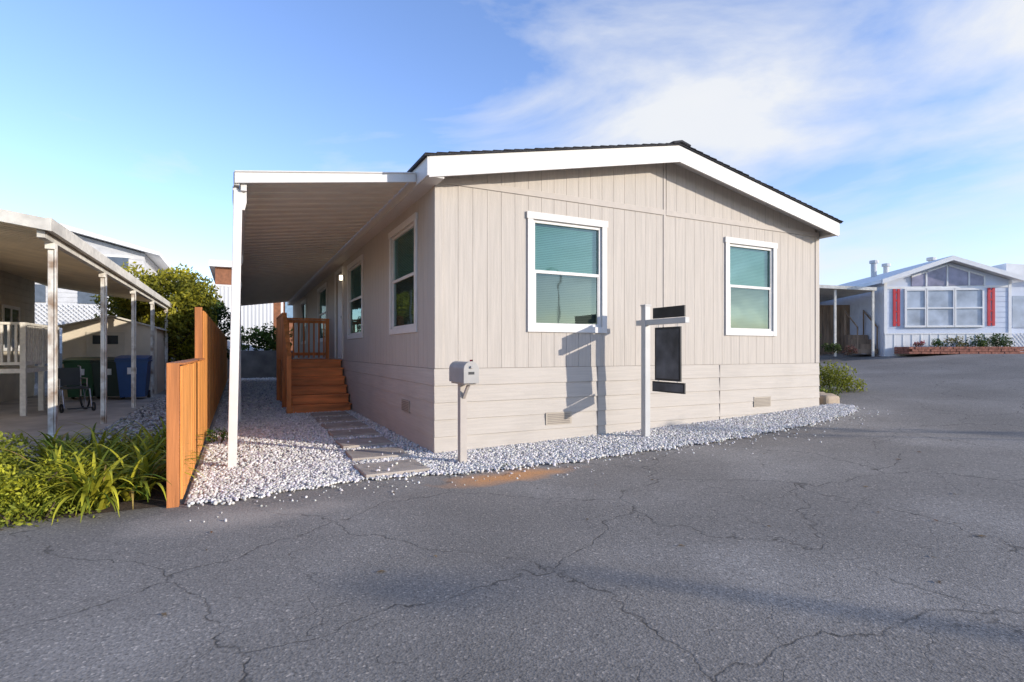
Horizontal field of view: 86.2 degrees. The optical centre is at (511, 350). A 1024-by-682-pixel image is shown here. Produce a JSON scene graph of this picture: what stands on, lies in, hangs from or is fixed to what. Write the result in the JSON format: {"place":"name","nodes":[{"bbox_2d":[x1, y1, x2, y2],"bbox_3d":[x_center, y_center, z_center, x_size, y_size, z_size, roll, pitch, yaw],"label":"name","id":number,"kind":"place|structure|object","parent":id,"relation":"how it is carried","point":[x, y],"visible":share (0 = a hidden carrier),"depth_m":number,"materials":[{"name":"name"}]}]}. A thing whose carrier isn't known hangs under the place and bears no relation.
{"place":"outdoors","nodes":[
{"label":"outdoors","id":0,"kind":"place"},
{"bbox_2d":[0,394,162,461],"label":"concrete driveway","id":1,"kind":"structure","parent":0,"point":[33,422],"depth_m":10.78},
{"bbox_2d":[0,322,59,415],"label":"white porch deck","id":2,"kind":"structure","parent":1,"relation":"on","point":[33,343],"depth_m":11.10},
{"bbox_2d":[58,365,95,412],"bbox_3d":[-9.477,0.807,11.801,0.949,0.984,0.600,0,0,35],"label":"wheelchair","id":3,"kind":"object","parent":1,"relation":"on","point":[69,378],"visible":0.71,"depth_m":11.94,"materials":[{"name":"fabric"}]},
{"bbox_2d":[62,357,97,398],"bbox_3d":[-11.562,0.733,14.774,0.723,1.132,0.903,0,0,-27],"label":"green waste bin","id":4,"kind":"object","parent":1,"relation":"on","point":[83,363],"visible":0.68,"depth_m":14.48,"materials":[{"name":"plastic"}]},
{"bbox_2d":[0,209,171,441],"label":"neighbor carport","id":5,"kind":"object","parent":1,"relation":"on","point":[52,254],"visible":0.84,"depth_m":9.68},
{"bbox_2d":[90,357,119,397],"bbox_3d":[-10.980,0.733,14.953,0.723,1.132,0.903,0,0,-27],"label":"dark trash bin","id":6,"kind":"object","parent":1,"relation":"on","point":[112,385],"visible":0.45,"depth_m":14.64,"materials":[{"name":"plastic"}]},
{"bbox_2d":[114,355,151,397],"bbox_3d":[-10.194,0.708,14.788,0.756,1.183,0.943,0,0,-27],"label":"blue recycling bin","id":7,"kind":"object","parent":1,"relation":"on","point":[143,365],"visible":0.83,"depth_m":14.48,"materials":[{"name":"plastic"}]},
{"bbox_2d":[35,235,166,352],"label":"walls","id":8,"kind":"structure","parent":0,"point":[107,248],"depth_m":24.21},
{"bbox_2d":[34,303,116,324],"bbox_3d":[-19.262,-1.550,23.339,5.980,0.900,0.027,0,0,-27],"label":"lattice","id":9,"kind":"object","parent":8,"relation":"attached to","point":[66,313],"visible":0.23,"depth_m":23.46,"materials":[{"name":"white paint"}]},
{"bbox_2d":[35,257,128,303],"bbox_3d":[-19.091,-3.100,23.465,4.400,2.100,0.030,0,0,-27],"label":"window pane","id":10,"kind":"object","parent":8,"relation":"attached to","point":[40,294],"visible":0.15,"depth_m":23.71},
{"bbox_2d":[34,254,142,348],"bbox_3d":[-19.483,-2.185,23.299,6.350,4.170,0.014,0,0,-27],"label":"lap siding","id":11,"kind":"object","parent":8,"relation":"attached to","point":[66,293],"visible":0.09,"depth_m":23.53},
{"bbox_2d":[60,223,174,272],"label":"roof","id":12,"kind":"structure","parent":8,"relation":"on","point":[158,260],"depth_m":24.25,"materials":[{"name":"white paint"}]},
{"bbox_2d":[215,267,292,350],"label":"walls","id":13,"kind":"structure","parent":0,"point":[223,275],"depth_m":31.60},
{"bbox_2d":[209,260,231,281],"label":"roof fascia","id":14,"kind":"structure","parent":13,"relation":"attached to","point":[213,264],"depth_m":31.20,"materials":[{"name":"white paint"}]},
{"bbox_2d":[0,353,1023,681],"bbox_3d":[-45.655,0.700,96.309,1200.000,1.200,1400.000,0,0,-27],"label":"asphalt ground","id":15,"kind":"structure","parent":0,"point":[686,565],"depth_m":3.26,"materials":[{"name":"asphalt"}]},
{"bbox_2d":[0,276,33,401],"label":"walls","id":16,"kind":"structure","parent":15,"relation":"on","point":[9,394],"depth_m":14.53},
{"bbox_2d":[2,304,19,350],"bbox_3d":[-13.088,-0.590,14.319,0.031,1.180,1.200,0,0,-27],"label":"window frame","id":17,"kind":"object","parent":16,"relation":"attached to","point":[4,306],"visible":0.79,"depth_m":14.29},
{"bbox_2d":[5,308,17,347],"bbox_3d":[-13.098,-0.590,14.314,0.010,1.020,1.060,0,0,-27],"label":"window pane","id":18,"kind":"object","parent":17,"relation":"in","point":[8,315],"visible":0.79,"depth_m":14.27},
{"bbox_2d":[0,270,34,390],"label":"lap siding","id":19,"kind":"object","parent":16,"relation":"attached to","point":[8,378],"visible":0.54,"depth_m":14.69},
{"bbox_2d":[1,462,165,523],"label":"planting bed soil","id":20,"kind":"structure","parent":15,"relation":"on","point":[156,498],"depth_m":4.62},
{"bbox_2d":[0,431,42,492],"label":"groundcover shrub","id":21,"kind":"object","parent":20,"relation":"on","point":[10,460],"visible":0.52,"depth_m":4.96,"materials":[{"name":"green plant"}]},
{"bbox_2d":[0,451,96,526],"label":"groundcover shrub","id":22,"kind":"object","parent":20,"relation":"on","point":[17,488],"visible":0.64,"depth_m":4.29,"materials":[{"name":"green plant"}]},
{"bbox_2d":[0,481,100,527],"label":"groundcover shrub","id":23,"kind":"object","parent":20,"relation":"on","point":[13,507],"visible":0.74,"depth_m":4.21,"materials":[{"name":"green plant"}]},
{"bbox_2d":[5,424,111,469],"bbox_3d":[-4.945,1.042,5.926,1.170,0.555,1.095,0,0,-27],"label":"agapanthus plant","id":24,"kind":"object","parent":20,"relation":"on","point":[55,435],"visible":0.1,"depth_m":5.97,"materials":[{"name":"green plant"}]},
{"bbox_2d":[10,427,107,469],"bbox_3d":[-4.596,1.022,5.611,1.100,0.596,1.077,0,0,-9],"label":"agapanthus plant","id":25,"kind":"object","parent":20,"relation":"on","point":[48,446],"visible":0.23,"depth_m":5.61,"materials":[{"name":"green plant"}]},
{"bbox_2d":[0,435,129,491],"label":"agapanthus plant","id":26,"kind":"object","parent":20,"relation":"on","point":[55,449],"visible":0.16,"depth_m":4.96,"materials":[{"name":"green plant"}]},
{"bbox_2d":[0,441,139,515],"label":"agapanthus plant","id":27,"kind":"object","parent":20,"relation":"on","point":[72,464],"visible":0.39,"depth_m":4.52,"materials":[{"name":"green plant"}]},
{"bbox_2d":[32,425,143,466],"bbox_3d":[-4.280,1.028,5.466,1.169,0.584,1.060,0,0,-27],"label":"agapanthus plant","id":28,"kind":"object","parent":20,"relation":"on","point":[113,442],"visible":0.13,"depth_m":5.56,"materials":[{"name":"green plant"}]},
{"bbox_2d":[8,443,171,525],"bbox_3d":[-3.396,1.063,4.400,1.000,0.513,1.101,0,0,42],"label":"agapanthus plant","id":29,"kind":"object","parent":20,"relation":"on","point":[107,480],"visible":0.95,"depth_m":4.34,"materials":[{"name":"green plant"}]},
{"bbox_2d":[21,434,164,487],"bbox_3d":[-3.787,1.031,5.035,1.090,0.578,1.119,0,0,-27],"label":"agapanthus plant","id":30,"kind":"object","parent":20,"relation":"on","point":[99,451],"visible":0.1,"depth_m":5.00,"materials":[{"name":"green plant"}]},
{"bbox_2d":[42,420,154,454],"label":"agapanthus plant","id":31,"kind":"object","parent":20,"relation":"on","point":[104,434],"visible":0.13,"depth_m":6.14,"materials":[{"name":"green plant"}]},
{"bbox_2d":[83,426,165,452],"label":"agapanthus plant","id":32,"kind":"object","parent":20,"relation":"on","point":[135,437],"visible":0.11,"depth_m":5.97,"materials":[{"name":"green plant"}]},
{"bbox_2d":[89,425,165,464],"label":"agapanthus plant","id":33,"kind":"object","parent":20,"relation":"on","point":[145,440],"visible":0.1,"depth_m":5.68,"materials":[{"name":"green plant"}]},
{"bbox_2d":[79,441,206,511],"bbox_3d":[-3.211,1.062,4.720,0.977,0.516,1.076,0,0,-41],"label":"agapanthus plant","id":34,"kind":"object","parent":20,"relation":"on","point":[147,483],"visible":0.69,"depth_m":4.72,"materials":[{"name":"green plant"}]},
{"bbox_2d":[78,431,212,485],"bbox_3d":[-3.458,1.042,5.164,1.009,0.556,1.174,0,0,17],"label":"agapanthus plant","id":35,"kind":"object","parent":20,"relation":"on","point":[151,457],"visible":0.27,"depth_m":5.15,"materials":[{"name":"green plant"}]},
{"bbox_2d":[106,417,220,461],"bbox_3d":[-4.102,1.031,6.446,1.161,0.578,1.089,0,0,0],"label":"agapanthus plant","id":36,"kind":"object","parent":20,"relation":"on","point":[163,425],"visible":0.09,"depth_m":6.51,"materials":[{"name":"green plant"}]},
{"bbox_2d":[112,426,215,454],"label":"agapanthus plant","id":37,"kind":"object","parent":20,"relation":"on","point":[149,435],"visible":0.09,"depth_m":5.88,"materials":[{"name":"green plant"}]},
{"bbox_2d":[58,315,167,396],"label":"garden shed","id":38,"kind":"structure","parent":15,"relation":"on","point":[80,338],"depth_m":15.95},
{"bbox_2d":[86,332,124,356],"bbox_3d":[-11.767,0.350,15.856,0.900,1.800,0.029,0,0,-27],"label":"door","id":39,"kind":"structure","parent":38,"relation":"in","point":[92,350],"depth_m":15.87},
{"bbox_2d":[89,261,223,363],"bbox_3d":[-12.432,-0.859,19.276,3.885,4.528,4.274,0,0,-45],"label":"leafy tree","id":40,"kind":"object","parent":15,"relation":"on","point":[186,293],"visible":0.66,"depth_m":18.88,"materials":[{"name":"green plant"}]},
{"bbox_2d":[166,307,226,507],"bbox_3d":[-7.568,0.375,14.087,0.130,1.950,21.321,0,0,-27],"label":"cedar fence","id":41,"kind":"object","parent":15,"relation":"on","point":[195,389],"visible":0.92,"depth_m":5.67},
{"bbox_2d":[179,297,230,358],"bbox_3d":[-12.194,-0.419,21.678,3.045,3.657,1.961,0,0,19],"label":"leafy tree","id":42,"kind":"object","parent":15,"relation":"on","point":[221,309],"visible":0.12,"depth_m":21.45,"materials":[{"name":"green plant"}]},
{"bbox_2d":[214,286,272,350],"bbox_3d":[-15.192,-1.750,31.098,3.000,3.700,0.100,0,0,-27],"label":"panel","id":43,"kind":"object","parent":15,"relation":"on","point":[258,315],"visible":0.21,"depth_m":31.19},
{"bbox_2d":[227,351,292,378],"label":"retaining wall","id":44,"kind":"structure","parent":15,"relation":"on","point":[258,364],"depth_m":25.82,"materials":[{"name":"concrete"}]},
{"bbox_2d":[241,321,292,350],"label":"hedge","id":45,"kind":"object","parent":15,"relation":"on","point":[269,341],"visible":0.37,"depth_m":26.54,"materials":[{"name":"green plant"}]},
{"bbox_2d":[310,272,432,368],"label":"side wall","id":46,"kind":"structure","parent":15,"relation":"on","point":[337,328],"depth_m":13.77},
{"bbox_2d":[317,282,326,342],"bbox_3d":[-5.558,-1.081,16.013,0.032,1.642,1.930,0,0,-27],"label":"window trim","id":47,"kind":"structure","parent":46,"relation":"attached to","point":[324,285],"depth_m":16.58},
{"bbox_2d":[334,266,343,358],"bbox_3d":[-4.212,-0.900,13.316,0.035,2.160,1.130,0,0,-27],"label":"door trim","id":48,"kind":"structure","parent":46,"relation":"attached to","point":[339,270],"depth_m":12.86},
{"bbox_2d":[338,273,340,357],"bbox_3d":[-4.155,-0.860,13.344,0.048,2.080,0.970,0,0,-27],"label":"door leaf","id":49,"kind":"object","parent":46,"relation":"attached to","point":[339,319],"visible":0.45,"depth_m":13.46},
{"bbox_2d":[347,254,362,338],"bbox_3d":[-3.312,-1.081,11.518,0.032,1.642,1.680,0,0,-27],"label":"window trim","id":50,"kind":"structure","parent":46,"relation":"attached to","point":[354,263],"depth_m":11.33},
{"bbox_2d":[349,261,360,334],"bbox_3d":[-3.269,-1.075,11.540,0.056,1.500,1.530,0,0,-27],"label":"window sash","id":51,"kind":"object","parent":46,"relation":"attached to","point":[350,270],"depth_m":12.14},
{"bbox_2d":[351,298,360,332],"bbox_3d":[-3.275,-0.729,11.537,0.001,0.688,1.360,0,0,-27],"label":"glass screen","id":52,"kind":"object","parent":51,"relation":"attached to","point":[355,316],"visible":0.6,"depth_m":11.54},
{"bbox_2d":[351,265,360,299],"bbox_3d":[-3.266,-1.441,11.541,0.001,0.648,1.400,0,0,-27],"label":"glass","id":53,"kind":"object","parent":51,"relation":"attached to","point":[355,282],"visible":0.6,"depth_m":11.60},
{"bbox_2d":[293,189,431,367],"bbox_3d":[-5.448,-0.950,15.839,0.008,2.340,19.906,0,0,-27],"label":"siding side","id":54,"kind":"object","parent":46,"relation":"attached to","point":[377,343],"visible":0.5,"depth_m":9.42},
{"bbox_2d":[293,356,433,452],"bbox_3d":[-5.436,0.866,15.796,0.026,1.280,19.998,0,0,-27],"label":"skirting side","id":55,"kind":"object","parent":46,"relation":"attached to","point":[377,392],"visible":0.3,"depth_m":8.57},
{"bbox_2d":[388,212,417,334],"bbox_3d":[-1.649,-1.081,8.191,0.032,1.642,1.520,0,0,-27],"label":"window trim","id":56,"kind":"structure","parent":46,"relation":"attached to","point":[411,219],"depth_m":7.98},
{"bbox_2d":[392,222,413,328],"bbox_3d":[-1.606,-1.075,8.212,0.056,1.500,1.370,0,0,-27],"label":"window sash","id":57,"kind":"object","parent":46,"relation":"attached to","point":[402,232],"depth_m":8.71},
{"bbox_2d":[394,276,413,326],"bbox_3d":[-1.612,-0.729,8.209,0.001,0.688,1.200,0,0,-27],"label":"glass screen","id":58,"kind":"object","parent":57,"relation":"attached to","point":[404,302],"visible":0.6,"depth_m":8.21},
{"bbox_2d":[395,227,413,279],"bbox_3d":[-1.603,-1.441,8.214,0.001,0.648,1.240,0,0,-27],"label":"glass","id":59,"kind":"object","parent":57,"relation":"attached to","point":[404,254],"visible":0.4,"depth_m":8.25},
{"bbox_2d":[433,229,817,419],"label":"front wall","id":60,"kind":"structure","parent":15,"relation":"on","point":[816,231],"depth_m":7.95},
{"bbox_2d":[432,186,433,367],"bbox_3d":[-0.983,-0.940,6.891,0.021,2.320,0.087,0,0,-27],"label":"corner board side","id":61,"kind":"object","parent":60,"relation":"attached to","point":[433,277],"visible":0.56,"depth_m":6.87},
{"bbox_2d":[443,184,662,367],"bbox_3d":[0.735,-0.943,7.694,3.586,2.325,0.008,0,0,-27],"label":"siding front","id":62,"kind":"object","parent":60,"relation":"attached to","point":[484,278],"visible":0.93,"depth_m":7.36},
{"bbox_2d":[533,219,600,326],"bbox_3d":[0.777,-1.070,7.745,1.190,1.490,0.056,0,0,-27],"label":"window sash","id":63,"kind":"object","parent":60,"relation":"attached to","point":[598,276],"depth_m":7.75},
{"bbox_2d":[536,273,596,323],"bbox_3d":[0.779,-0.727,7.740,1.020,0.683,0.001,0,0,-27],"label":"glass screen","id":64,"kind":"object","parent":63,"relation":"attached to","point":[565,299],"visible":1,"depth_m":7.74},
{"bbox_2d":[535,223,597,273],"bbox_3d":[0.775,-1.433,7.749,1.060,0.643,0.001,0,0,-27],"label":"glass","id":65,"kind":"object","parent":63,"relation":"attached to","point":[564,249],"visible":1,"depth_m":7.74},
{"bbox_2d":[526,211,607,332],"bbox_3d":[0.798,-1.076,7.702,1.340,1.632,0.032,0,0,-27],"label":"window trim","id":66,"kind":"structure","parent":60,"relation":"attached to","point":[532,215],"depth_m":7.66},
{"bbox_2d":[434,183,818,368],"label":"corner boards","id":67,"kind":"object","parent":60,"relation":"attached to","point":[438,275],"visible":0.87,"depth_m":6.85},
{"bbox_2d":[434,363,819,452],"bbox_3d":[2.364,0.866,8.499,7.456,1.280,0.026,0,0,-27],"label":"skirting front","id":68,"kind":"object","parent":60,"relation":"attached to","point":[491,428],"visible":0.63,"depth_m":7.91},
{"bbox_2d":[546,411,571,424],"bbox_3d":[0.652,0.934,7.625,0.420,0.170,0.008,0,0,-27],"label":"vent plate","id":69,"kind":"object","parent":68,"relation":"attached to","point":[559,413],"visible":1,"depth_m":7.62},
{"bbox_2d":[440,163,818,326],"bbox_3d":[2.366,-1.380,8.501,7.410,3.200,0.023,0,0,-27],"label":"gable band","id":70,"kind":"object","parent":60,"relation":"attached to","point":[664,212],"visible":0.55,"depth_m":8.35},
{"bbox_2d":[445,163,814,231],"bbox_3d":[2.363,-2.590,8.508,7.226,0.799,0.009,0,0,-27],"label":"gable siding","id":71,"kind":"object","parent":60,"relation":"attached to","point":[689,192],"visible":0.81,"depth_m":8.38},
{"bbox_2d":[666,216,814,364],"bbox_3d":[3.991,-0.943,9.322,3.586,2.325,0.008,0,0,-27],"label":"siding front","id":72,"kind":"object","parent":60,"relation":"attached to","point":[695,267],"visible":0.96,"depth_m":9.06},
{"bbox_2d":[730,243,771,330],"bbox_3d":[4.073,-1.070,9.392,1.120,1.490,0.056,0,0,-27],"label":"window sash","id":73,"kind":"object","parent":60,"relation":"attached to","point":[769,288],"depth_m":9.50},
{"bbox_2d":[730,246,768,286],"bbox_3d":[4.071,-1.433,9.396,0.990,0.643,0.001,0,0,-27],"label":"glass","id":74,"kind":"object","parent":73,"relation":"attached to","point":[749,267],"visible":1,"depth_m":9.40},
{"bbox_2d":[731,287,768,328],"bbox_3d":[4.076,-0.727,9.387,0.950,0.683,0.001,0,0,-27],"label":"glass screen","id":75,"kind":"object","parent":73,"relation":"attached to","point":[749,308],"visible":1,"depth_m":9.38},
{"bbox_2d":[724,237,777,335],"bbox_3d":[4.095,-1.076,9.349,1.270,1.632,0.032,0,0,-27],"label":"window trim","id":76,"kind":"structure","parent":60,"relation":"attached to","point":[740,241],"depth_m":9.31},
{"bbox_2d":[819,392,839,404],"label":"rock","id":77,"kind":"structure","parent":15,"relation":"on","point":[826,398],"depth_m":10.35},
{"bbox_2d":[819,305,849,354],"bbox_3d":[12.330,-0.850,22.813,3.350,2.100,0.030,0,0,7],"label":"wooden screen fence","id":78,"kind":"object","parent":15,"relation":"on","point":[826,321],"visible":0.16,"depth_m":22.68,"materials":[{"name":"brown wood"}]},
{"bbox_2d":[819,361,866,391],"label":"shrub","id":79,"kind":"object","parent":15,"relation":"on","point":[834,378],"visible":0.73,"depth_m":12.17,"materials":[{"name":"green plant"}]},
{"bbox_2d":[819,285,876,355],"bbox_3d":[12.209,-1.160,23.621,3.100,2.720,7.000,0,0,7],"label":"neighbor carport","id":80,"kind":"object","parent":15,"relation":"on","point":[830,292],"visible":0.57,"depth_m":20.23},
{"bbox_2d":[844,310,877,353],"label":"porch steps","id":81,"kind":"structure","parent":15,"relation":"on","point":[861,344],"depth_m":20.84,"materials":[{"name":"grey wood"}]},
{"bbox_2d":[819,262,1009,355],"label":"walls","id":82,"kind":"structure","parent":15,"relation":"on","point":[859,303],"depth_m":20.61,"materials":[{"name":"blue"}]},
{"bbox_2d":[838,256,1022,286],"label":"roof","id":83,"kind":"structure","parent":82,"relation":"on","point":[869,281],"depth_m":20.29,"materials":[{"name":"white paint"}]},
{"bbox_2d":[869,257,935,277],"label":"vent pipes","id":84,"kind":"object","parent":83,"relation":"on","point":[885,266],"visible":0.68,"depth_m":23.69,"materials":[{"name":"metal"}]},
{"bbox_2d":[904,264,985,327],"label":"window frames","id":85,"kind":"structure","parent":82,"relation":"attached to","point":[926,307],"depth_m":19.68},
{"bbox_2d":[907,290,981,325],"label":"window panes","id":86,"kind":"object","parent":85,"relation":"in","point":[964,298],"visible":1,"depth_m":19.70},
{"bbox_2d":[911,266,982,285],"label":"transom panes","id":87,"kind":"object","parent":85,"relation":"attached to","point":[956,277],"visible":1,"depth_m":19.69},
{"bbox_2d":[887,281,1007,332],"bbox_3d":[15.658,-1.567,19.732,4.150,1.835,0.015,0,0,7],"label":"lap siding","id":88,"kind":"object","parent":82,"relation":"attached to","point":[1001,306],"visible":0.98,"depth_m":19.65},
{"bbox_2d":[893,288,994,325],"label":"red shutters","id":89,"kind":"object","parent":88,"relation":"attached to","point":[989,310],"visible":1,"depth_m":19.54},
{"bbox_2d":[882,256,1023,355],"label":"trim and skirt","id":90,"kind":"structure","parent":82,"relation":"attached to","point":[892,341],"depth_m":19.64,"materials":[{"name":"white paint"}]},
{"bbox_2d":[894,347,1023,353],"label":"brick planter","id":91,"kind":"object","parent":15,"relation":"on","point":[958,350],"visible":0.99,"depth_m":18.79,"materials":[{"name":"brick"}]},
{"bbox_2d":[964,333,989,346],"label":"flowering shrub","id":92,"kind":"object","parent":91,"relation":"in","point":[982,343],"visible":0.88,"depth_m":19.16,"materials":[{"name":"green plant"}]},
{"bbox_2d":[987,332,1014,346],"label":"flowering shrub","id":93,"kind":"object","parent":91,"relation":"in","point":[996,340],"visible":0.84,"depth_m":19.02,"materials":[{"name":"green plant"}]},
{"bbox_2d":[1012,281,1023,351],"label":"annex wall","id":94,"kind":"structure","parent":15,"relation":"on","point":[1017,288],"depth_m":19.89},
{"bbox_2d":[991,263,1023,275],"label":"annex roof","id":95,"kind":"structure","parent":94,"relation":"on","point":[1015,268],"depth_m":19.64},
{"bbox_2d":[1012,296,1023,327],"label":"annex window","id":96,"kind":"structure","parent":94,"relation":"in","point":[1017,311],"depth_m":19.85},
{"label":"grey gravel strip","id":97,"kind":"object","parent":15,"relation":"on","visible":0},
{"bbox_2d":[79,395,165,449],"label":"grey gravel stones","id":98,"kind":"object","parent":97,"relation":"on","point":[148,415],"visible":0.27,"depth_m":9.92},
{"bbox_2d":[0,0,1023,294],"label":"sky","id":99,"kind":"structure","parent":0,"point":[901,122],"materials":[{"name":"blue"}]},
{"bbox_2d":[184,377,901,521],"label":"white gravel","id":100,"kind":"structure","parent":0,"point":[279,449],"depth_m":7.06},
{"bbox_2d":[206,427,227,442],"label":"weed","id":101,"kind":"object","parent":100,"relation":"on","point":[223,435],"visible":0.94,"depth_m":7.64,"materials":[{"name":"green plant"}]},
{"bbox_2d":[276,313,351,413],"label":"wooden porch steps","id":102,"kind":"structure","parent":100,"relation":"on","point":[309,385],"depth_m":12.24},
{"bbox_2d":[226,170,415,468],"bbox_3d":[-6.498,-0.464,15.083,2.105,3.527,19.525,0,0,-27],"label":"patio awning","id":103,"kind":"object","parent":100,"relation":"on","point":[294,233],"visible":0.98,"depth_m":7.96,"materials":[{"name":"beige metal"}]},
{"bbox_2d":[311,411,349,417],"bbox_3d":[-3.631,1.275,10.940,0.680,0.050,0.580,0,0,-27],"label":"concrete paver","id":104,"kind":"object","parent":100,"relation":"on","point":[332,414],"visible":0.69,"depth_m":10.78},
{"bbox_2d":[316,416,357,422],"bbox_3d":[-3.260,1.275,10.175,0.691,0.050,0.593,0,0,-27],"label":"concrete paver","id":105,"kind":"object","parent":100,"relation":"on","point":[338,418],"visible":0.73,"depth_m":10.13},
{"bbox_2d":[321,421,367,429],"bbox_3d":[-2.853,1.275,9.316,0.691,0.050,0.593,0,0,-27],"label":"concrete paver","id":106,"kind":"object","parent":100,"relation":"on","point":[343,425],"visible":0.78,"depth_m":9.18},
{"bbox_2d":[328,428,379,437],"bbox_3d":[-2.447,1.275,8.457,0.680,0.050,0.580,0,0,-27],"label":"concrete paver","id":107,"kind":"object","parent":100,"relation":"on","point":[352,432],"visible":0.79,"depth_m":8.39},
{"bbox_2d":[335,437,393,448],"bbox_3d":[-2.049,1.275,7.594,0.691,0.050,0.593,0,0,-27],"label":"concrete paver","id":108,"kind":"object","parent":100,"relation":"on","point":[359,442],"visible":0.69,"depth_m":7.48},
{"bbox_2d":[345,447,409,460],"bbox_3d":[-1.669,1.275,6.767,0.697,0.050,0.600,0,0,-27],"label":"concrete paver","id":109,"kind":"object","parent":100,"relation":"on","point":[363,454],"visible":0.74,"depth_m":6.67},
{"bbox_2d":[354,459,429,477],"bbox_3d":[-1.311,1.275,5.939,0.697,0.050,0.600,0,0,-27],"label":"concrete paver","id":110,"kind":"object","parent":100,"relation":"on","point":[401,467],"visible":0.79,"depth_m":5.84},
{"bbox_2d":[449,360,478,462],"bbox_3d":[-0.550,0.725,6.239,0.182,1.250,0.505,0,0,-27],"label":"mailbox","id":111,"kind":"object","parent":100,"relation":"on","point":[463,375],"visible":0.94,"depth_m":6.26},
{"bbox_2d":[463,361,478,383],"bbox_3d":[-0.447,0.236,6.032,0.182,0.244,0.043,0,0,-27],"label":"door","id":112,"kind":"structure","parent":111,"relation":"in","point":[470,366],"depth_m":6.03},
{"bbox_2d":[636,304,688,436],"bbox_3d":[2.023,0.325,7.428,0.110,1.950,0.970,0,0,-27],"label":"yard sign","id":113,"kind":"object","parent":100,"relation":"on","point":[668,353],"visible":0.94,"depth_m":7.40,"materials":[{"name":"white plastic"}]},
{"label":"rear walls","id":114,"kind":"object","parent":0,"visible":0},
{"bbox_2d":[674,162,824,231],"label":"roof deck","id":115,"kind":"structure","parent":114,"relation":"on","point":[745,194],"depth_m":9.26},
{"bbox_2d":[287,145,839,305],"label":"fascia","id":116,"kind":"structure","parent":115,"relation":"attached to","point":[431,171],"depth_m":7.85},
{"bbox_2d":[407,140,843,223],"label":"shingles","id":117,"kind":"object","parent":115,"relation":"on","point":[684,144],"visible":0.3,"depth_m":7.74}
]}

